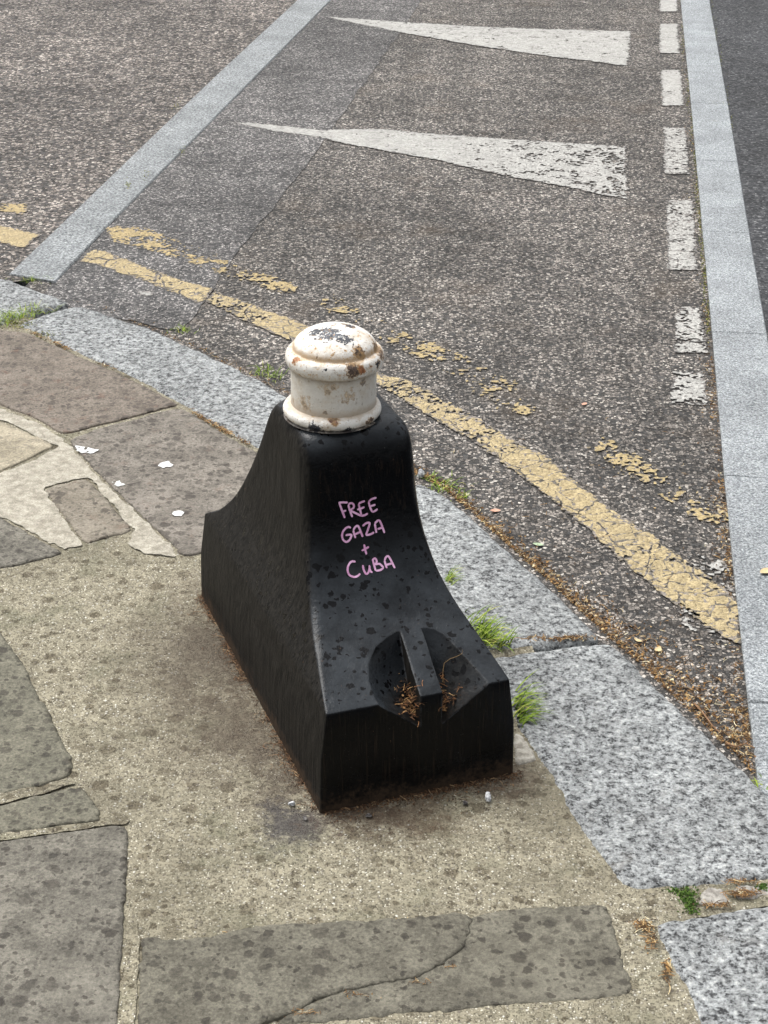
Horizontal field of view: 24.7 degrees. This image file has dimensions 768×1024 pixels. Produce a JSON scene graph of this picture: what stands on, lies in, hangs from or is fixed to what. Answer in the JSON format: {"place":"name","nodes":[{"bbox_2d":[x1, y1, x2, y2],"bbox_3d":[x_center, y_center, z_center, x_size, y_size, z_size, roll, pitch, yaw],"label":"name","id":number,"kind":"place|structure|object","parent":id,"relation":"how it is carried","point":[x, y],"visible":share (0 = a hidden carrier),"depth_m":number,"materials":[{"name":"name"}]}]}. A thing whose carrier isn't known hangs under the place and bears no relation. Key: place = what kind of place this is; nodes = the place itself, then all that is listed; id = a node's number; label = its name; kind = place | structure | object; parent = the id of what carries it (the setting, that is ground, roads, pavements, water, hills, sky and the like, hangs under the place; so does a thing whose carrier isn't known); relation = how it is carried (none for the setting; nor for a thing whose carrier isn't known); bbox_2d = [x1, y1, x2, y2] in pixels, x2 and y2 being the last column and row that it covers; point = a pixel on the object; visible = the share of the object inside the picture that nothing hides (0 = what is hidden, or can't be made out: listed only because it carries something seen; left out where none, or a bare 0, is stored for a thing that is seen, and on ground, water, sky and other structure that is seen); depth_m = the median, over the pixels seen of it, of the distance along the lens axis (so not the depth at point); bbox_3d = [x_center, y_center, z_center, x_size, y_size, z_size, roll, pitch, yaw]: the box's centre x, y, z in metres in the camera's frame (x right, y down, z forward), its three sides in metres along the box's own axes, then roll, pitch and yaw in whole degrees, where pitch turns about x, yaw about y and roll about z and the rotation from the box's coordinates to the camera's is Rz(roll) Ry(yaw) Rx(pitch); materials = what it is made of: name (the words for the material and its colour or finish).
{"place":"outdoors","nodes":[
{"label":"outdoors","id":0,"kind":"place"},
{"bbox_2d":[0,0,296,281],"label":"side street","id":1,"kind":"structure","parent":0,"point":[91,91],"depth_m":6.86,"materials":[{"name":"grey asphalt"}]},
{"bbox_2d":[0,203,27,213],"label":"yellow line","id":2,"kind":"object","parent":1,"relation":"on","point":[18,208],"visible":1,"depth_m":5.36,"materials":[{"name":"paint"}]},
{"bbox_2d":[0,225,40,246],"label":"yellow line","id":3,"kind":"object","parent":1,"relation":"on","point":[16,237],"visible":1,"depth_m":5.12,"materials":[{"name":"paint"}]},
{"bbox_2d":[0,316,700,1023],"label":"pavement","id":4,"kind":"structure","parent":0,"point":[116,648],"depth_m":2.64,"materials":[{"name":"concrete"}]},
{"bbox_2d":[0,423,52,471],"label":"flagstone","id":5,"kind":"object","parent":4,"relation":"on","point":[17,446],"visible":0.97,"depth_m":3.78,"materials":[{"name":"stone"}]},
{"bbox_2d":[0,518,60,568],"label":"flagstone","id":6,"kind":"object","parent":4,"relation":"on","point":[19,546],"visible":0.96,"depth_m":3.37,"materials":[{"name":"grey stone"}]},
{"bbox_2d":[0,634,72,792],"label":"flagstone","id":7,"kind":"object","parent":4,"relation":"on","point":[34,752],"visible":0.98,"depth_m":2.80,"materials":[{"name":"grey stone"}]},
{"bbox_2d":[0,777,74,803],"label":"mortar joint","id":8,"kind":"object","parent":4,"relation":"on","point":[10,796],"visible":1,"depth_m":2.67,"materials":[{"name":"concrete"}]},
{"bbox_2d":[0,788,99,833],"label":"flagstone","id":9,"kind":"object","parent":4,"relation":"on","point":[68,806],"visible":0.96,"depth_m":2.62,"materials":[{"name":"grey stone"}]},
{"bbox_2d":[0,826,127,1023],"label":"flagstone","id":10,"kind":"object","parent":4,"relation":"on","point":[62,898],"visible":0.97,"depth_m":2.40,"materials":[{"name":"grey stone"}]},
{"bbox_2d":[0,818,128,839],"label":"mortar joint","id":11,"kind":"object","parent":4,"relation":"on","point":[27,833],"visible":1,"depth_m":2.59,"materials":[{"name":"concrete"}]},
{"bbox_2d":[0,408,175,555],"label":"mortar joint","id":12,"kind":"object","parent":4,"relation":"on","point":[26,503],"visible":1,"depth_m":3.57,"materials":[{"name":"beige concrete"}]},
{"bbox_2d":[0,330,176,433],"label":"flagstone","id":13,"kind":"object","parent":4,"relation":"on","point":[58,389],"visible":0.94,"depth_m":4.06,"materials":[{"name":"stone"}]},
{"bbox_2d":[46,480,130,542],"bbox_3d":[-0.597,0.017,3.529,0.105,0.055,0.270,-13,30,-25],"label":"flagstone","id":14,"kind":"object","parent":4,"relation":"on","point":[88,511],"visible":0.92,"depth_m":3.50,"materials":[{"name":"brown stone"}]},
{"bbox_2d":[121,902,139,1023],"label":"mortar joint","id":15,"kind":"object","parent":4,"relation":"on","point":[130,974],"visible":1,"depth_m":2.32,"materials":[{"name":"concrete"}]},
{"bbox_2d":[27,329,249,443],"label":"leaf litter","id":16,"kind":"object","parent":4,"relation":"on","point":[211,421],"visible":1,"depth_m":3.92,"materials":[{"name":"brown plant"}]},
{"bbox_2d":[71,409,256,555],"bbox_3d":[-0.389,-0.051,3.668,0.347,0.054,0.694,-15,31,-27],"label":"flagstone","id":17,"kind":"object","parent":4,"relation":"on","point":[203,475],"visible":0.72,"depth_m":3.69,"materials":[{"name":"brown stone"}]},
{"bbox_2d":[75,446,98,452],"bbox_3d":[-0.643,-0.133,3.761,0.057,0.001,0.031,11,29,19],"label":"bird dropping","id":18,"kind":"object","parent":17,"relation":"on","point":[82,450],"visible":1,"depth_m":3.76,"materials":[{"name":"white"}]},
{"bbox_2d":[112,480,124,485],"bbox_3d":[-0.549,-0.059,3.618,0.019,0.001,0.027,-18,33,-33],"label":"bird dropping","id":19,"kind":"object","parent":17,"relation":"on","point":[118,483],"visible":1,"depth_m":3.62,"materials":[{"name":"white"}]},
{"bbox_2d":[158,461,172,467],"bbox_3d":[-0.462,-0.100,3.700,0.030,0.001,0.029,-17,32,-31],"label":"bird dropping","id":20,"kind":"object","parent":17,"relation":"on","point":[165,464],"visible":1,"depth_m":3.70,"materials":[{"name":"white"}]},
{"bbox_2d":[172,510,183,515],"bbox_3d":[-0.411,0.002,3.502,0.024,0.001,0.026,1,27,0],"label":"bird dropping","id":21,"kind":"object","parent":17,"relation":"on","point":[178,513],"visible":1,"depth_m":3.50,"materials":[{"name":"white"}]},
{"bbox_2d":[174,595,320,814],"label":"soil crumbs","id":22,"kind":"object","parent":4,"relation":"on","point":[286,756],"visible":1,"depth_m":2.88,"materials":[{"name":"soil"}]},
{"bbox_2d":[222,917,454,1016],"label":"leaf litter","id":23,"kind":"object","parent":4,"relation":"on","point":[353,993],"visible":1,"depth_m":2.28,"materials":[{"name":"brown plant"}]},
{"bbox_2d":[201,322,513,813],"bbox_3d":[-0.063,-0.001,2.833,0.316,0.631,0.700,-9,28,-18],"label":"bollard","id":24,"kind":"object","parent":4,"relation":"on","point":[333,606],"visible":1,"depth_m":2.70,"materials":[{"name":"black metal"}]},
{"bbox_2d":[394,673,423,726],"bbox_3d":[0.038,0.277,2.648,0.052,0.059,0.086,1,27,0],"label":"plant debris","id":25,"kind":"object","parent":24,"relation":"on","point":[410,703],"visible":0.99,"depth_m":2.65,"materials":[{"name":"brown plant"}]},
{"bbox_2d":[439,671,462,710],"bbox_3d":[0.101,0.277,2.661,0.044,0.040,0.088,1,27,0],"label":"plant debris","id":26,"kind":"object","parent":24,"relation":"on","point":[443,678],"visible":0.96,"depth_m":2.66,"materials":[{"name":"brown plant"}]},
{"bbox_2d":[137,904,630,1023],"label":"flagstone","id":27,"kind":"object","parent":4,"relation":"on","point":[267,974],"visible":0.99,"depth_m":2.33,"materials":[{"name":"grey stone"}]},
{"bbox_2d":[323,770,523,831],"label":"soil crumbs","id":28,"kind":"object","parent":4,"relation":"on","point":[440,790],"visible":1,"depth_m":2.68,"materials":[{"name":"brown soil"}]},
{"bbox_2d":[485,792,490,801],"bbox_3d":[0.158,0.433,2.668,0.009,0.011,0.021,1,27,0],"label":"pebble","id":29,"kind":"object","parent":4,"relation":"on","point":[487,796],"visible":1,"depth_m":2.66,"materials":[{"name":"white stone"}]},
{"bbox_2d":[514,734,535,764],"bbox_3d":[0.223,0.395,2.800,0.034,0.044,0.086,1,27,0],"label":"mortar lump","id":30,"kind":"object","parent":4,"relation":"on","point":[524,753],"visible":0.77,"depth_m":2.78,"materials":[{"name":"beige concrete"}]},
{"bbox_2d":[25,0,756,917],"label":"road","id":31,"kind":"structure","parent":0,"point":[553,300],"depth_m":4.74,"materials":[{"name":"grey asphalt"}]},
{"bbox_2d":[13,276,50,283],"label":"grass tuft","id":32,"kind":"object","parent":31,"relation":"on","point":[31,279],"visible":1,"depth_m":4.79,"materials":[{"name":"green plant"}]},
{"bbox_2d":[9,223,105,286],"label":"granite block","id":33,"kind":"structure","parent":31,"relation":"on","point":[58,252],"depth_m":4.98,"materials":[{"name":"grey stone"}]},
{"bbox_2d":[63,66,262,227],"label":"granite block","id":34,"kind":"structure","parent":31,"relation":"on","point":[110,200],"depth_m":5.96,"materials":[{"name":"grey stone"}]},
{"bbox_2d":[125,97,184,185],"bbox_3d":[-0.752,-1.293,6.070,0.164,0.009,1.208,1,27,0],"label":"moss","id":35,"kind":"object","parent":34,"relation":"on","point":[150,170],"visible":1,"depth_m":5.71,"materials":[{"name":"green plant"}]},
{"bbox_2d":[167,324,201,333],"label":"grass tuft","id":36,"kind":"object","parent":31,"relation":"on","point":[183,329],"visible":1,"depth_m":4.46,"materials":[{"name":"green plant"}]},
{"bbox_2d":[102,308,288,392],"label":"leaf litter","id":37,"kind":"object","parent":31,"relation":"on","point":[212,354],"visible":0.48,"depth_m":4.32,"materials":[{"name":"brown plant"}]},
{"bbox_2d":[45,0,420,330],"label":"asphalt patch","id":38,"kind":"object","parent":31,"relation":"on","point":[220,185],"visible":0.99,"depth_m":5.75,"materials":[{"name":"grey asphalt"}]},
{"bbox_2d":[79,249,212,302],"bbox_3d":[-0.659,-0.655,4.838,0.542,0.001,0.113,23,34,37],"label":"yellow line","id":39,"kind":"object","parent":38,"relation":"on","point":[123,266],"visible":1,"depth_m":4.84,"materials":[{"name":"paint"}]},
{"bbox_2d":[138,291,153,294],"bbox_3d":[-0.639,-0.587,4.704,0.044,0.001,0.036,1,27,0],"label":"white paint remnant","id":40,"kind":"object","parent":38,"relation":"on","point":[146,292],"visible":1,"depth_m":4.71,"materials":[{"name":"white paint"}]},
{"bbox_2d":[105,226,308,293],"bbox_3d":[-0.518,-0.716,4.962,0.859,0.001,0.157,23,35,37],"label":"yellow line","id":41,"kind":"object","parent":38,"relation":"on","point":[128,232],"visible":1,"depth_m":5.02,"materials":[{"name":"paint"}]},
{"bbox_2d":[240,360,286,381],"bbox_3d":[-0.288,-0.345,4.215,0.114,0.027,0.105,11,29,19],"label":"grass tuft","id":42,"kind":"object","parent":31,"relation":"on","point":[267,369],"visible":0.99,"depth_m":4.21,"materials":[{"name":"green plant"}]},
{"bbox_2d":[227,0,330,68],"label":"granite block","id":43,"kind":"structure","parent":31,"relation":"on","point":[269,44],"depth_m":7.63,"materials":[{"name":"grey stone"}]},
{"bbox_2d":[417,469,424,478],"bbox_3d":[0.079,-0.081,3.712,0.014,0.021,0.012,-9,29,-19],"label":"pebble","id":44,"kind":"object","parent":31,"relation":"on","point":[421,474],"visible":1,"depth_m":3.71,"materials":[{"name":"grey stone"}]},
{"bbox_2d":[228,121,628,198],"bbox_3d":[0.257,-1.300,6.128,1.604,0.001,0.572,18,31,30],"label":"white triangle","id":45,"kind":"object","parent":31,"relation":"on","point":[443,147],"visible":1,"depth_m":5.99,"materials":[{"name":"paint"}]},
{"bbox_2d":[319,294,539,421],"bbox_3d":[0.116,-0.397,4.351,0.143,0.001,0.960,-16,31,-30],"label":"yellow line","id":46,"kind":"object","parent":31,"relation":"on","point":[518,409],"visible":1,"depth_m":4.33,"materials":[{"name":"paint"}]},
{"bbox_2d":[416,469,479,500],"bbox_3d":[0.132,-0.059,3.672,0.122,0.020,0.156,-13,30,-24],"label":"grass tuft","id":47,"kind":"object","parent":31,"relation":"on","point":[464,494],"visible":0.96,"depth_m":3.67,"materials":[{"name":"green plant"}]},
{"bbox_2d":[206,292,740,642],"bbox_3d":[0.143,-0.194,3.952,0.197,0.001,2.105,-15,31,-29],"label":"yellow line","id":48,"kind":"object","parent":31,"relation":"on","point":[621,531],"visible":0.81,"depth_m":3.59,"materials":[{"name":"paint"}]},
{"bbox_2d":[330,17,631,64],"bbox_3d":[0.372,-2.046,7.599,1.403,0.001,0.688,5,27,9],"label":"white triangle","id":49,"kind":"object","parent":31,"relation":"on","point":[615,44],"visible":1,"depth_m":7.64,"materials":[{"name":"paint"}]},
{"bbox_2d":[414,464,755,773],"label":"leaf litter","id":50,"kind":"object","parent":31,"relation":"on","point":[572,601],"visible":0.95,"depth_m":3.11,"materials":[{"name":"brown plant"}]},
{"bbox_2d":[694,703,719,731],"bbox_3d":[0.534,0.341,2.902,0.005,0.005,0.092,-6,28,-14],"label":"twig","id":51,"kind":"object","parent":50,"relation":"on","point":[697,706],"visible":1,"depth_m":2.91,"materials":[{"name":"brown wood"}]},
{"bbox_2d":[451,407,746,750],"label":"leaf litter","id":52,"kind":"object","parent":31,"relation":"on","point":[608,535],"visible":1,"depth_m":3.55,"materials":[{"name":"brown plant"}]},
{"bbox_2d":[578,432,728,526],"bbox_3d":[0.569,-0.076,3.731,0.106,0.001,0.524,-15,31,-28],"label":"yellow line","id":53,"kind":"object","parent":31,"relation":"on","point":[615,459],"visible":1,"depth_m":3.74,"materials":[{"name":"paint"}]},
{"bbox_2d":[659,0,677,11],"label":"white dash","id":54,"kind":"object","parent":31,"relation":"on","point":[668,5],"visible":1,"depth_m":8.33,"materials":[{"name":"paint"}]},
{"bbox_2d":[658,24,679,52],"bbox_3d":[1.250,-2.079,7.686,0.094,0.001,0.627,4,27,7],"label":"white dash","id":55,"kind":"object","parent":31,"relation":"on","point":[668,39],"visible":1,"depth_m":7.67,"materials":[{"name":"paint"}]},
{"bbox_2d":[660,70,683,105],"bbox_3d":[1.126,-1.665,6.869,0.092,0.001,0.616,4,27,6],"label":"white dash","id":56,"kind":"object","parent":31,"relation":"on","point":[671,81],"visible":1,"depth_m":6.85,"materials":[{"name":"paint"}]},
{"bbox_2d":[662,127,689,173],"bbox_3d":[1.005,-1.250,6.050,0.093,0.001,0.611,4,27,6],"label":"white dash","id":57,"kind":"object","parent":31,"relation":"on","point":[676,142],"visible":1,"depth_m":6.03,"materials":[{"name":"paint"}]},
{"bbox_2d":[665,200,698,269],"bbox_3d":[0.885,-0.832,5.226,0.092,0.001,0.691,4,27,7],"label":"white dash","id":58,"kind":"object","parent":31,"relation":"on","point":[677,224],"visible":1,"depth_m":5.19,"materials":[{"name":"paint"}]},
{"bbox_2d":[669,371,707,404],"bbox_3d":[0.721,-0.295,4.166,0.090,0.001,0.216,4,27,6],"label":"white dash","id":59,"kind":"object","parent":31,"relation":"on","point":[694,389],"visible":1,"depth_m":4.16,"materials":[{"name":"paint"}]},
{"bbox_2d":[673,306,707,352],"bbox_3d":[0.785,-0.471,4.513,0.089,0.001,0.342,4,27,7],"label":"white dash","id":60,"kind":"object","parent":31,"relation":"on","point":[694,321],"visible":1,"depth_m":4.50,"materials":[{"name":"paint"}]},
{"bbox_2d":[681,18,710,342],"bbox_3d":[1.124,-1.444,6.433,0.048,0.008,4.660,4,27,7],"label":"moss","id":61,"kind":"object","parent":31,"relation":"on","point":[704,300],"visible":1,"depth_m":5.20,"materials":[{"name":"green plant"}]},
{"bbox_2d":[678,602,721,641],"bbox_3d":[0.564,0.201,3.187,0.047,0.001,0.148,-8,28,-17],"label":"white paint remnant","id":62,"kind":"object","parent":31,"relation":"on","point":[685,621],"visible":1,"depth_m":3.19,"materials":[{"name":"white paint"}]},
{"bbox_2d":[686,551,735,598],"bbox_3d":[0.639,0.118,3.352,0.066,0.001,0.192,-8,28,-17],"label":"white paint remnant","id":63,"kind":"object","parent":31,"relation":"on","point":[712,565],"visible":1,"depth_m":3.37,"materials":[{"name":"white paint"}]},
{"bbox_2d":[681,25,751,739],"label":"leaf litter","id":64,"kind":"object","parent":31,"relation":"on","point":[739,710],"visible":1,"depth_m":3.47,"materials":[{"name":"brown plant"}]},
{"bbox_2d":[675,879,767,917],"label":"mortar joint","id":65,"kind":"object","parent":31,"relation":"on","point":[758,902],"visible":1,"depth_m":2.47,"materials":[{"name":"concrete"}]},
{"bbox_2d":[637,892,675,911],"bbox_3d":[0.382,0.575,2.469,0.057,0.056,0.059,1,27,0],"label":"mortar lump","id":66,"kind":"object","parent":65,"relation":"in","point":[662,897],"visible":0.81,"depth_m":2.47,"materials":[{"name":"concrete"}]},
{"bbox_2d":[699,888,727,905],"bbox_3d":[0.463,0.567,2.487,0.048,0.056,0.038,-11,29,-22],"label":"mortar lump","id":67,"kind":"object","parent":65,"relation":"in","point":[708,895],"visible":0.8,"depth_m":2.48,"materials":[{"name":"white concrete"}]},
{"bbox_2d":[662,883,767,914],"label":"moss","id":68,"kind":"object","parent":65,"relation":"on","point":[690,901],"visible":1,"depth_m":2.48,"materials":[{"name":"green plant"}]},
{"bbox_2d":[734,885,767,908],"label":"mortar lump","id":69,"kind":"object","parent":65,"relation":"in","point":[753,890],"visible":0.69,"depth_m":2.49,"materials":[{"name":"white concrete"}]},
{"bbox_2d":[725,742,754,747],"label":"twig","id":70,"kind":"object","parent":31,"relation":"on","point":[726,743],"visible":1,"depth_m":2.83,"materials":[{"name":"brown wood"}]},
{"bbox_2d":[710,0,767,337],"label":"carriageway","id":71,"kind":"structure","parent":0,"point":[741,32],"depth_m":6.70,"materials":[{"name":"grey asphalt"}]},
{"label":"ground","id":72,"kind":"structure","parent":0,"visible":0},
{"bbox_2d":[0,279,67,325],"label":"kerbstone","id":73,"kind":"object","parent":72,"relation":"on","point":[12,293],"visible":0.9,"depth_m":4.58,"materials":[{"name":"stone"}]},
{"bbox_2d":[0,302,60,327],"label":"grass tuft","id":74,"kind":"object","parent":73,"relation":"on","point":[10,313],"visible":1,"depth_m":4.48,"materials":[{"name":"green plant"}]},
{"bbox_2d":[20,307,285,447],"bbox_3d":[-0.395,-0.225,4.074,0.278,0.115,1.410,-20,34,-35],"label":"kerbstone","id":75,"kind":"object","parent":72,"relation":"on","point":[238,402],"visible":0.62,"depth_m":4.18,"materials":[{"name":"stone"}]},
{"bbox_2d":[2,318,60,336],"bbox_3d":[-0.881,-0.462,4.404,0.196,0.008,0.081,14,30,25],"label":"moss","id":76,"kind":"object","parent":75,"relation":"on","point":[17,324],"visible":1,"depth_m":4.42,"materials":[{"name":"green plant"}]},
{"bbox_2d":[416,485,597,651],"bbox_3d":[0.146,0.141,3.369,0.237,0.114,0.685,-10,29,-20],"label":"kerbstone","id":77,"kind":"object","parent":72,"relation":"on","point":[494,573],"visible":0.56,"depth_m":3.26,"materials":[{"name":"stone"}]},
{"bbox_2d":[445,564,463,585],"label":"grass tuft","id":78,"kind":"object","parent":77,"relation":"on","point":[451,576],"visible":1,"depth_m":3.27,"materials":[{"name":"green plant"}]},
{"bbox_2d":[465,605,520,652],"bbox_3d":[0.187,0.195,3.090,0.097,0.050,0.177,-8,28,-17],"label":"grass tuft","id":79,"kind":"object","parent":77,"relation":"on","point":[483,630],"visible":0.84,"depth_m":3.08,"materials":[{"name":"green plant"}]},
{"bbox_2d":[495,645,767,889],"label":"kerbstone","id":80,"kind":"object","parent":72,"relation":"on","point":[655,786],"visible":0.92,"depth_m":2.73,"materials":[{"name":"stone"}]},
{"bbox_2d":[511,668,552,727],"bbox_3d":[0.246,0.302,2.883,0.078,0.047,0.162,1,27,0],"label":"grass tuft","id":81,"kind":"object","parent":80,"relation":"on","point":[524,711],"visible":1,"depth_m":2.87,"materials":[{"name":"green plant"}]},
{"bbox_2d":[510,633,763,993],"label":"leaf litter","id":82,"kind":"object","parent":80,"relation":"on","point":[743,892],"visible":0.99,"depth_m":2.46,"materials":[{"name":"brown plant"}]},
{"bbox_2d":[681,0,727,103],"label":"granite block","id":83,"kind":"structure","parent":72,"relation":"on","point":[705,78],"depth_m":7.37,"materials":[{"name":"grey stone"}]},
{"bbox_2d":[657,907,767,1023],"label":"kerbstone","id":84,"kind":"object","parent":72,"relation":"on","point":[719,962],"visible":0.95,"depth_m":2.35,"materials":[{"name":"stone"}]},
{"bbox_2d":[691,102,737,161],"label":"granite block","id":85,"kind":"structure","parent":72,"relation":"on","point":[713,134],"depth_m":6.24,"materials":[{"name":"grey stone"}]},
{"bbox_2d":[696,160,749,233],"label":"granite block","id":86,"kind":"structure","parent":72,"relation":"on","point":[722,205],"depth_m":5.53,"materials":[{"name":"grey stone"}]},
{"bbox_2d":[703,231,766,334],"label":"granite block","id":87,"kind":"structure","parent":72,"relation":"on","point":[735,304],"depth_m":4.80,"materials":[{"name":"grey stone"}]},
{"bbox_2d":[712,332,767,477],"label":"granite block","id":88,"kind":"structure","parent":72,"relation":"on","point":[741,365],"depth_m":4.08,"materials":[{"name":"grey stone"}]},
{"bbox_2d":[724,476,767,703],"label":"granite block","id":89,"kind":"structure","parent":72,"relation":"on","point":[747,502],"depth_m":3.35,"materials":[{"name":"grey stone"}]},
{"bbox_2d":[760,568,767,572],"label":"fallen leaf","id":90,"kind":"object","parent":89,"relation":"on","point":[764,570],"visible":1,"depth_m":3.34,"materials":[{"name":"yellow plant"}]},
{"bbox_2d":[748,702,767,796],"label":"granite block","id":91,"kind":"structure","parent":72,"relation":"on","point":[758,714],"depth_m":2.85,"materials":[{"name":"grey stone"}]},
{"bbox_2d":[752,773,767,789],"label":"grass tuft","id":92,"kind":"object","parent":91,"relation":"on","point":[759,783],"visible":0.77,"depth_m":2.74,"materials":[{"name":"green plant"}]}
]}

